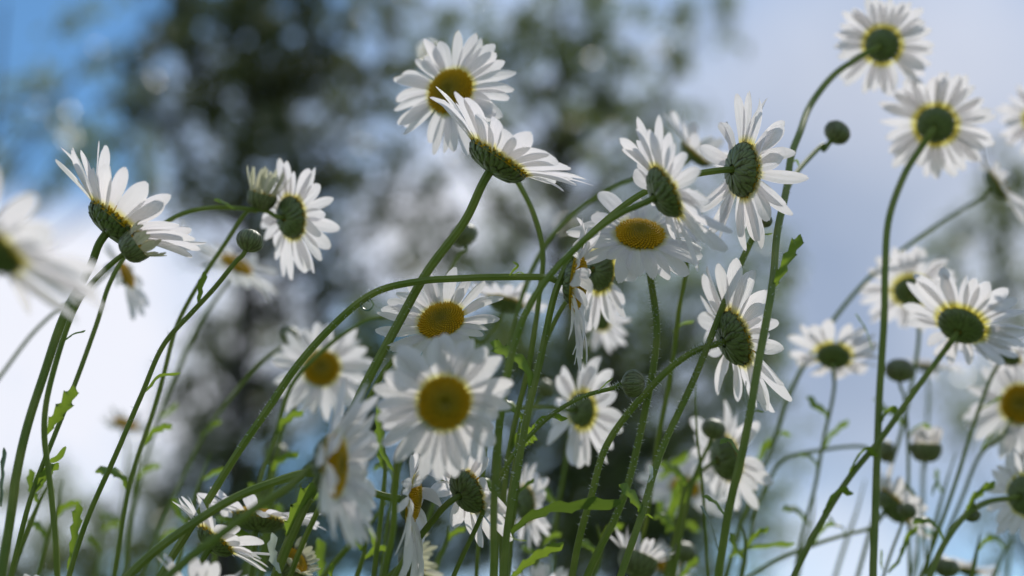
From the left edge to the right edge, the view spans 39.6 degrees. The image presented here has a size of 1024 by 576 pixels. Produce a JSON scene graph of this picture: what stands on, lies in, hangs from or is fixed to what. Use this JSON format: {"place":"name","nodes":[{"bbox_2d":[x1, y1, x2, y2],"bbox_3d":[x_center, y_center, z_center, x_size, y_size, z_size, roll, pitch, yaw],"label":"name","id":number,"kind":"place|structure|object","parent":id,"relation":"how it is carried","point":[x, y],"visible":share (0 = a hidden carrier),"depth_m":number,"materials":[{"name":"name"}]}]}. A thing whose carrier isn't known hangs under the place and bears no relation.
{"place":"outdoors","nodes":[
{"label":"outdoors","id":0,"kind":"place"},
{"bbox_2d":[238,301,554,575],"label":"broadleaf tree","id":1,"kind":"object","parent":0,"point":[438,530],"visible":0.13,"depth_m":13.18,"materials":[{"name":"green plant"}]},
{"bbox_2d":[0,0,1023,575],"label":"sky","id":2,"kind":"structure","parent":0,"point":[841,211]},
{"bbox_2d":[485,209,823,575],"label":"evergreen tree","id":3,"kind":"object","parent":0,"point":[618,359],"visible":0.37,"depth_m":12.63,"materials":[{"name":"green plant"}]},
{"bbox_2d":[918,384,1023,575],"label":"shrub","id":4,"kind":"object","parent":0,"point":[983,519],"visible":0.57,"depth_m":25.03,"materials":[{"name":"green plant"}]},
{"label":"ground","id":5,"kind":"structure","parent":0,"visible":0},
{"bbox_2d":[14,469,47,575],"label":"leafy stalk","id":6,"kind":"object","parent":5,"relation":"on","point":[30,477],"visible":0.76,"depth_m":0.56,"materials":[{"name":"green plant"}]},
{"bbox_2d":[0,193,104,322],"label":"daisy","id":7,"kind":"object","parent":5,"relation":"on","point":[28,247],"visible":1,"depth_m":0.35,"materials":[{"name":"white plant"}]},
{"bbox_2d":[27,480,79,575],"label":"leafy stalk","id":8,"kind":"object","parent":5,"relation":"on","point":[61,508],"visible":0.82,"depth_m":0.62,"materials":[{"name":"green plant"}]},
{"bbox_2d":[0,242,148,380],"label":"daisy","id":9,"kind":"object","parent":5,"relation":"on","point":[127,277],"visible":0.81,"depth_m":0.67,"materials":[{"name":"white plant"}]},
{"bbox_2d":[0,0,200,241],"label":"broadleaf tree","id":10,"kind":"object","parent":5,"relation":"on","point":[81,131],"visible":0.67,"depth_m":22.04,"materials":[{"name":"green plant"}]},
{"bbox_2d":[84,500,118,575],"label":"leafy stalk","id":11,"kind":"object","parent":5,"relation":"on","point":[93,541],"visible":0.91,"depth_m":0.78,"materials":[{"name":"green plant"}]},
{"bbox_2d":[0,142,205,575],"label":"daisy","id":12,"kind":"object","parent":5,"relation":"on","point":[115,215],"visible":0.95,"depth_m":0.49,"materials":[{"name":"white plant"}]},
{"bbox_2d":[41,221,166,575],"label":"daisy","id":13,"kind":"object","parent":5,"relation":"on","point":[135,247],"visible":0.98,"depth_m":0.48,"materials":[{"name":"green plant"}]},
{"bbox_2d":[0,439,243,575],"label":"shrub","id":14,"kind":"object","parent":5,"relation":"on","point":[88,559],"visible":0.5,"depth_m":17.23,"materials":[{"name":"green plant"}]},
{"bbox_2d":[100,406,147,574],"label":"daisy","id":15,"kind":"object","parent":5,"relation":"on","point":[118,422],"visible":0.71,"depth_m":0.82,"materials":[{"name":"white plant"}]},
{"bbox_2d":[122,463,159,574],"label":"leafy stalk","id":16,"kind":"object","parent":5,"relation":"on","point":[150,467],"visible":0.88,"depth_m":0.68,"materials":[{"name":"green plant"}]},
{"bbox_2d":[65,229,263,575],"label":"daisy bud","id":17,"kind":"object","parent":5,"relation":"on","point":[250,240],"visible":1,"depth_m":0.52,"materials":[{"name":"green plant"}]},
{"bbox_2d":[155,525,174,575],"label":"leafy stalk","id":18,"kind":"object","parent":5,"relation":"on","point":[160,566],"visible":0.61,"depth_m":0.72,"materials":[{"name":"green plant"}]},
{"bbox_2d":[9,158,339,575],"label":"daisy","id":19,"kind":"object","parent":5,"relation":"on","point":[288,218],"visible":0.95,"depth_m":0.56,"materials":[{"name":"white plant"}]},
{"bbox_2d":[95,165,289,575],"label":"daisy","id":20,"kind":"object","parent":5,"relation":"on","point":[260,196],"visible":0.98,"depth_m":0.56,"materials":[{"name":"green plant"}]},
{"bbox_2d":[171,453,222,563],"bbox_3d":[-0.170,0.349,0.587,0.018,0.553,0.118,14,-24,-34],"label":"leafy stalk","id":21,"kind":"object","parent":5,"relation":"on","point":[178,510],"visible":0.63,"depth_m":0.64,"materials":[{"name":"green plant"}]},
{"bbox_2d":[121,239,277,575],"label":"daisy","id":22,"kind":"object","parent":5,"relation":"on","point":[240,273],"visible":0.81,"depth_m":0.72,"materials":[{"name":"white plant"}]},
{"bbox_2d":[157,554,247,575],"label":"daisy","id":23,"kind":"object","parent":5,"relation":"on","point":[197,568],"visible":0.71,"depth_m":0.44,"materials":[{"name":"white plant"}]},
{"bbox_2d":[139,326,300,575],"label":"daisy bud","id":24,"kind":"object","parent":5,"relation":"on","point":[283,339],"visible":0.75,"depth_m":0.68,"materials":[{"name":"green plant"}]},
{"bbox_2d":[172,494,269,575],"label":"daisy","id":25,"kind":"object","parent":5,"relation":"on","point":[229,543],"visible":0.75,"depth_m":0.49,"materials":[{"name":"white plant"}]},
{"bbox_2d":[210,520,240,563],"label":"leafy stalk","id":26,"kind":"object","parent":5,"relation":"on","point":[214,558],"visible":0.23,"depth_m":0.60,"materials":[{"name":"green plant"}]},
{"bbox_2d":[215,514,254,569],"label":"leafy stalk","id":27,"kind":"object","parent":5,"relation":"on","point":[220,517],"visible":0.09,"depth_m":0.70,"materials":[{"name":"green plant"}]},
{"bbox_2d":[241,443,288,575],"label":"daisy bud","id":28,"kind":"object","parent":5,"relation":"on","point":[283,449],"visible":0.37,"depth_m":0.70,"materials":[{"name":"green plant"}]},
{"bbox_2d":[197,487,334,575],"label":"daisy","id":29,"kind":"object","parent":5,"relation":"on","point":[259,519],"visible":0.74,"depth_m":0.55,"materials":[{"name":"white plant"}]},
{"bbox_2d":[164,376,378,575],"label":"daisy","id":30,"kind":"object","parent":5,"relation":"on","point":[346,450],"visible":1,"depth_m":0.42,"materials":[{"name":"white plant"}]},
{"bbox_2d":[248,448,298,575],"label":"leafy stalk","id":31,"kind":"object","parent":5,"relation":"on","point":[284,458],"visible":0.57,"depth_m":0.62,"materials":[{"name":"green plant"}]},
{"bbox_2d":[122,453,442,575],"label":"daisy","id":32,"kind":"object","parent":5,"relation":"on","point":[413,495],"visible":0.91,"depth_m":0.49,"materials":[{"name":"white plant"}]},
{"bbox_2d":[84,0,487,575],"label":"broadleaf tree","id":33,"kind":"object","parent":5,"relation":"on","point":[246,72],"visible":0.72,"depth_m":15.91,"materials":[{"name":"green plant"}]},
{"bbox_2d":[275,483,319,526],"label":"leafy stalk","id":34,"kind":"object","parent":5,"relation":"on","point":[279,507],"visible":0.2,"depth_m":0.66,"materials":[{"name":"green plant"}]},
{"bbox_2d":[277,536,320,575],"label":"daisy","id":35,"kind":"object","parent":5,"relation":"on","point":[307,558],"visible":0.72,"depth_m":0.54,"materials":[{"name":"beige plant"}]},
{"bbox_2d":[254,323,371,575],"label":"daisy","id":36,"kind":"object","parent":5,"relation":"on","point":[322,375],"visible":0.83,"depth_m":0.65,"materials":[{"name":"white plant"}]},
{"bbox_2d":[320,500,388,575],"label":"leafy stalk","id":37,"kind":"object","parent":5,"relation":"on","point":[340,555],"visible":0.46,"depth_m":0.58,"materials":[{"name":"green plant"}]},
{"bbox_2d":[354,533,386,575],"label":"leafy stalk","id":38,"kind":"object","parent":5,"relation":"on","point":[364,555],"visible":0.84,"depth_m":0.56,"materials":[{"name":"green plant"}]},
{"bbox_2d":[371,425,386,575],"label":"leafy stalk","id":39,"kind":"object","parent":5,"relation":"on","point":[383,464],"visible":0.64,"depth_m":0.55,"materials":[{"name":"green plant"}]},
{"bbox_2d":[159,218,599,575],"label":"daisy","id":40,"kind":"object","parent":5,"relation":"on","point":[577,284],"visible":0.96,"depth_m":0.50,"materials":[{"name":"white plant"}]},
{"bbox_2d":[286,267,503,575],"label":"daisy","id":41,"kind":"object","parent":5,"relation":"on","point":[439,306],"visible":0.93,"depth_m":0.52,"materials":[{"name":"white plant"}]},
{"bbox_2d":[246,282,548,574],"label":"daisy","id":42,"kind":"object","parent":5,"relation":"on","point":[510,302],"visible":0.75,"depth_m":0.61,"materials":[{"name":"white plant"}]},
{"bbox_2d":[387,541,443,575],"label":"daisy","id":43,"kind":"object","parent":5,"relation":"on","point":[428,565],"visible":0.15,"depth_m":0.57,"materials":[{"name":"beige plant"}]},
{"bbox_2d":[374,224,477,575],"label":"daisy bud","id":44,"kind":"object","parent":5,"relation":"on","point":[467,237],"visible":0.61,"depth_m":0.62,"materials":[{"name":"green plant"}]},
{"bbox_2d":[267,87,592,575],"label":"daisy","id":45,"kind":"object","parent":5,"relation":"on","point":[497,150],"visible":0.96,"depth_m":0.50,"materials":[{"name":"white plant"}]},
{"bbox_2d":[373,333,513,575],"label":"daisy","id":46,"kind":"object","parent":5,"relation":"on","point":[440,422],"visible":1,"depth_m":0.44,"materials":[{"name":"white plant"}]},
{"bbox_2d":[433,525,464,570],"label":"leafy stalk","id":47,"kind":"object","parent":5,"relation":"on","point":[448,538],"visible":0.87,"depth_m":0.60,"materials":[{"name":"green plant"}]},
{"bbox_2d":[394,456,512,575],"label":"daisy","id":48,"kind":"object","parent":5,"relation":"on","point":[470,493],"visible":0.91,"depth_m":0.51,"materials":[{"name":"white plant"}]},
{"bbox_2d":[394,30,546,558],"bbox_3d":[-0.006,0.239,0.487,0.056,0.691,0.108,-7,-21,19],"label":"daisy","id":49,"kind":"object","parent":5,"relation":"on","point":[472,69],"visible":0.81,"depth_m":0.55,"materials":[{"name":"white plant"}]},
{"bbox_2d":[474,447,487,575],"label":"leafy stalk","id":50,"kind":"object","parent":5,"relation":"on","point":[477,558],"visible":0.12,"depth_m":0.56,"materials":[{"name":"green plant"}]},
{"bbox_2d":[505,421,534,575],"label":"leafy stalk","id":51,"kind":"object","parent":5,"relation":"on","point":[513,470],"visible":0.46,"depth_m":0.53,"materials":[{"name":"green plant"}]},
{"bbox_2d":[491,463,550,575],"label":"daisy","id":52,"kind":"object","parent":5,"relation":"on","point":[532,496],"visible":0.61,"depth_m":0.62,"materials":[{"name":"white plant"}]},
{"bbox_2d":[427,357,622,524],"bbox_3d":[-0.029,0.308,0.519,0.156,0.584,0.034,-4,-20,10],"label":"daisy","id":53,"kind":"object","parent":5,"relation":"on","point":[594,417],"visible":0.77,"depth_m":0.60,"materials":[{"name":"white plant"}]},
{"bbox_2d":[517,379,554,458],"bbox_3d":[-0.004,0.337,0.608,0.015,0.590,0.116,6,-21,-17],"label":"daisy bud","id":54,"kind":"object","parent":5,"relation":"on","point":[545,388],"visible":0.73,"depth_m":0.66,"materials":[{"name":"green plant"}]},
{"bbox_2d":[513,563,567,575],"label":"daisy","id":55,"kind":"object","parent":5,"relation":"on","point":[541,569],"visible":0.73,"depth_m":0.61,"materials":[{"name":"white plant"}]},
{"bbox_2d":[522,527,561,568],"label":"leafy stalk","id":56,"kind":"object","parent":5,"relation":"on","point":[543,544],"visible":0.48,"depth_m":0.64,"materials":[{"name":"green plant"}]},
{"bbox_2d":[451,369,644,575],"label":"daisy bud","id":57,"kind":"object","parent":5,"relation":"on","point":[632,384],"visible":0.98,"depth_m":0.51,"materials":[{"name":"green plant"}]},
{"bbox_2d":[505,211,645,575],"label":"daisy","id":58,"kind":"object","parent":5,"relation":"on","point":[601,276],"visible":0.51,"depth_m":0.56,"materials":[{"name":"white plant"}]},
{"bbox_2d":[382,0,780,572],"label":"broadleaf tree","id":59,"kind":"object","parent":5,"relation":"on","point":[565,141],"visible":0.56,"depth_m":19.65,"materials":[{"name":"green plant"}]},
{"bbox_2d":[543,292,630,575],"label":"daisy","id":60,"kind":"object","parent":5,"relation":"on","point":[607,334],"visible":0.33,"depth_m":0.68,"materials":[{"name":"white plant"}]},
{"bbox_2d":[584,521,623,575],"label":"leafy stalk","id":61,"kind":"object","parent":5,"relation":"on","point":[588,545],"visible":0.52,"depth_m":0.62,"materials":[{"name":"green plant"}]},
{"bbox_2d":[490,115,732,575],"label":"daisy","id":62,"kind":"object","parent":5,"relation":"on","point":[661,178],"visible":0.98,"depth_m":0.47,"materials":[{"name":"white plant"}]},
{"bbox_2d":[499,110,728,549],"bbox_3d":[0.030,0.255,0.541,0.155,0.698,0.065,-14,-24,33],"label":"daisy","id":63,"kind":"object","parent":5,"relation":"on","point":[691,143],"visible":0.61,"depth_m":0.62,"materials":[{"name":"white plant"}]},
{"bbox_2d":[566,191,711,575],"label":"daisy","id":64,"kind":"object","parent":5,"relation":"on","point":[635,243],"visible":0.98,"depth_m":0.52,"materials":[{"name":"white plant"}]},
{"bbox_2d":[610,527,674,575],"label":"daisy","id":65,"kind":"object","parent":5,"relation":"on","point":[639,561],"visible":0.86,"depth_m":0.59,"materials":[{"name":"white plant"}]},
{"bbox_2d":[499,91,808,575],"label":"daisy","id":66,"kind":"object","parent":5,"relation":"on","point":[747,163],"visible":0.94,"depth_m":0.51,"materials":[{"name":"white plant"}]},
{"bbox_2d":[639,186,699,541],"bbox_3d":[0.049,0.306,0.597,0.021,0.642,0.314,4,-20,-10],"label":"daisy","id":67,"kind":"object","parent":5,"relation":"on","point":[669,378],"visible":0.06,"depth_m":0.59,"materials":[{"name":"green plant"}]},
{"bbox_2d":[647,541,695,575],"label":"daisy","id":68,"kind":"object","parent":5,"relation":"on","point":[661,566],"visible":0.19,"depth_m":0.76,"materials":[{"name":"white plant"}]},
{"bbox_2d":[655,475,699,575],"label":"leafy stalk","id":69,"kind":"object","parent":5,"relation":"on","point":[660,507],"visible":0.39,"depth_m":0.66,"materials":[{"name":"green plant"}]},
{"bbox_2d":[571,258,791,575],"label":"daisy","id":70,"kind":"object","parent":5,"relation":"on","point":[735,340],"visible":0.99,"depth_m":0.52,"materials":[{"name":"white plant"}]},
{"bbox_2d":[637,454,727,531],"bbox_3d":[0.061,0.368,0.679,0.045,0.580,0.127,16,-25,-37],"label":"daisy","id":71,"kind":"object","parent":5,"relation":"on","point":[665,486],"visible":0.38,"depth_m":0.74,"materials":[{"name":"white plant"}]},
{"bbox_2d":[673,542,698,575],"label":"daisy bud","id":72,"kind":"object","parent":5,"relation":"on","point":[689,557],"visible":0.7,"depth_m":0.66,"materials":[{"name":"green plant"}]},
{"bbox_2d":[613,217,772,575],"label":"daisy bud","id":73,"kind":"object","parent":5,"relation":"on","point":[627,491],"visible":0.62,"depth_m":0.51,"materials":[{"name":"green plant"}]},
{"bbox_2d":[673,419,725,575],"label":"daisy bud","id":74,"kind":"object","parent":5,"relation":"on","point":[711,429],"visible":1,"depth_m":0.60,"materials":[{"name":"green plant"}]},
{"bbox_2d":[695,382,709,575],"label":"leafy stalk","id":75,"kind":"object","parent":5,"relation":"on","point":[704,506],"visible":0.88,"depth_m":0.58,"materials":[{"name":"green plant"}]},
{"bbox_2d":[654,399,772,575],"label":"daisy","id":76,"kind":"object","parent":5,"relation":"on","point":[719,464],"visible":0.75,"depth_m":0.62,"materials":[{"name":"white plant"}]},
{"bbox_2d":[729,525,768,575],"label":"leafy stalk","id":77,"kind":"object","parent":5,"relation":"on","point":[743,556],"visible":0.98,"depth_m":0.60,"materials":[{"name":"green plant"}]},
{"bbox_2d":[792,496,814,575],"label":"leafy stalk","id":78,"kind":"object","parent":5,"relation":"on","point":[809,529],"visible":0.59,"depth_m":0.70,"materials":[{"name":"green plant"}]},
{"bbox_2d":[700,0,934,575],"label":"daisy","id":79,"kind":"object","parent":5,"relation":"on","point":[882,46],"visible":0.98,"depth_m":0.62,"materials":[{"name":"white plant"}]},
{"bbox_2d":[747,419,895,558],"bbox_3d":[0.106,0.347,0.617,0.166,0.578,0.043,-14,-24,34],"label":"daisy bud","id":80,"kind":"object","parent":5,"relation":"on","point":[888,451],"visible":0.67,"depth_m":0.68,"materials":[{"name":"green plant"}]},
{"bbox_2d":[783,314,876,569],"bbox_3d":[0.138,0.317,0.590,0.046,0.615,0.185,6,-21,-17],"label":"daisy","id":81,"kind":"object","parent":5,"relation":"on","point":[832,357],"visible":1,"depth_m":0.66,"materials":[{"name":"white plant"}]},
{"bbox_2d":[728,463,935,575],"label":"daisy","id":82,"kind":"object","parent":5,"relation":"on","point":[892,497],"visible":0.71,"depth_m":0.65,"materials":[{"name":"white plant"}]},
{"bbox_2d":[834,480,865,575],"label":"leafy stalk","id":83,"kind":"object","parent":5,"relation":"on","point":[844,546],"visible":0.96,"depth_m":0.74,"materials":[{"name":"green plant"}]},
{"bbox_2d":[725,149,1023,575],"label":"daisy","id":84,"kind":"object","parent":5,"relation":"on","point":[995,177],"visible":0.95,"depth_m":0.69,"materials":[{"name":"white plant"}]},
{"bbox_2d":[880,502,917,575],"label":"daisy bud","id":85,"kind":"object","parent":5,"relation":"on","point":[906,510],"visible":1,"depth_m":0.62,"materials":[{"name":"green plant"}]},
{"bbox_2d":[857,246,956,575],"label":"daisy","id":86,"kind":"object","parent":5,"relation":"on","point":[904,266],"visible":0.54,"depth_m":0.68,"materials":[{"name":"white plant"}]},
{"bbox_2d":[792,267,1023,575],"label":"daisy","id":87,"kind":"object","parent":5,"relation":"on","point":[968,314],"visible":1,"depth_m":0.57,"materials":[{"name":"white plant"}]},
{"bbox_2d":[884,358,931,575],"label":"daisy bud","id":88,"kind":"object","parent":5,"relation":"on","point":[898,370],"visible":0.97,"depth_m":0.66,"materials":[{"name":"green plant"}]},
{"bbox_2d":[912,530,930,575],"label":"leafy stalk","id":89,"kind":"object","parent":5,"relation":"on","point":[915,558],"visible":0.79,"depth_m":0.76,"materials":[{"name":"green plant"}]},
{"bbox_2d":[905,425,942,567],"bbox_3d":[0.189,0.346,0.605,0.022,0.571,0.112,0,-20,0],"label":"daisy","id":90,"kind":"object","parent":5,"relation":"on","point":[921,450],"visible":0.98,"depth_m":0.66,"materials":[{"name":"white plant"}]},
{"bbox_2d":[870,72,996,575],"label":"daisy","id":91,"kind":"object","parent":5,"relation":"on","point":[932,150],"visible":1,"depth_m":0.63,"materials":[{"name":"white plant"}]},
{"bbox_2d":[905,356,963,575],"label":"daisy","id":92,"kind":"object","parent":5,"relation":"on","point":[922,366],"visible":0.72,"depth_m":0.80,"materials":[{"name":"white plant"}]},
{"bbox_2d":[925,453,955,575],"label":"leafy stalk","id":93,"kind":"object","parent":5,"relation":"on","point":[938,510],"visible":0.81,"depth_m":0.68,"materials":[{"name":"green plant"}]},
{"bbox_2d":[936,557,959,575],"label":"daisy bud","id":94,"kind":"object","parent":5,"relation":"on","point":[948,566],"visible":0.83,"depth_m":0.64,"materials":[{"name":"green plant"}]},
{"bbox_2d":[913,448,1023,575],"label":"daisy","id":95,"kind":"object","parent":5,"relation":"on","point":[1010,515],"visible":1,"depth_m":0.60,"materials":[{"name":"white plant"}]},
{"bbox_2d":[918,139,1023,472],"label":"broadleaf tree","id":96,"kind":"object","parent":5,"relation":"on","point":[997,217],"visible":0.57,"depth_m":28.98,"materials":[{"name":"green plant"}]},
{"bbox_2d":[941,554,1001,575],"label":"daisy","id":97,"kind":"object","parent":5,"relation":"on","point":[965,569],"visible":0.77,"depth_m":0.72,"materials":[{"name":"white plant"}]},
{"bbox_2d":[920,347,1023,575],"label":"daisy","id":98,"kind":"object","parent":5,"relation":"on","point":[1017,362],"visible":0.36,"depth_m":0.64,"materials":[{"name":"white plant"}]},
{"bbox_2d":[939,362,1023,544],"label":"daisy","id":99,"kind":"object","parent":5,"relation":"on","point":[1001,419],"visible":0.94,"depth_m":0.66,"materials":[{"name":"white plant"}]},
{"bbox_2d":[970,533,992,575],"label":"leafy stalk","id":100,"kind":"object","parent":5,"relation":"on","point":[975,556],"visible":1,"depth_m":0.62,"materials":[{"name":"green plant"}]},
{"bbox_2d":[986,533,1012,575],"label":"leafy stalk","id":101,"kind":"object","parent":5,"relation":"on","point":[1000,559],"visible":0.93,"depth_m":0.66,"materials":[{"name":"green plant"}]},
{"bbox_2d":[994,85,1023,155],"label":"daisy","id":102,"kind":"object","parent":5,"relation":"on","point":[1015,133],"visible":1,"depth_m":0.70,"materials":[{"name":"white plant"}]},
{"bbox_2d":[1004,449,1023,575],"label":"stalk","id":103,"kind":"object","parent":5,"relation":"on","point":[1021,455],"visible":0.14,"depth_m":0.76,"materials":[{"name":"green plant"}]}
]}

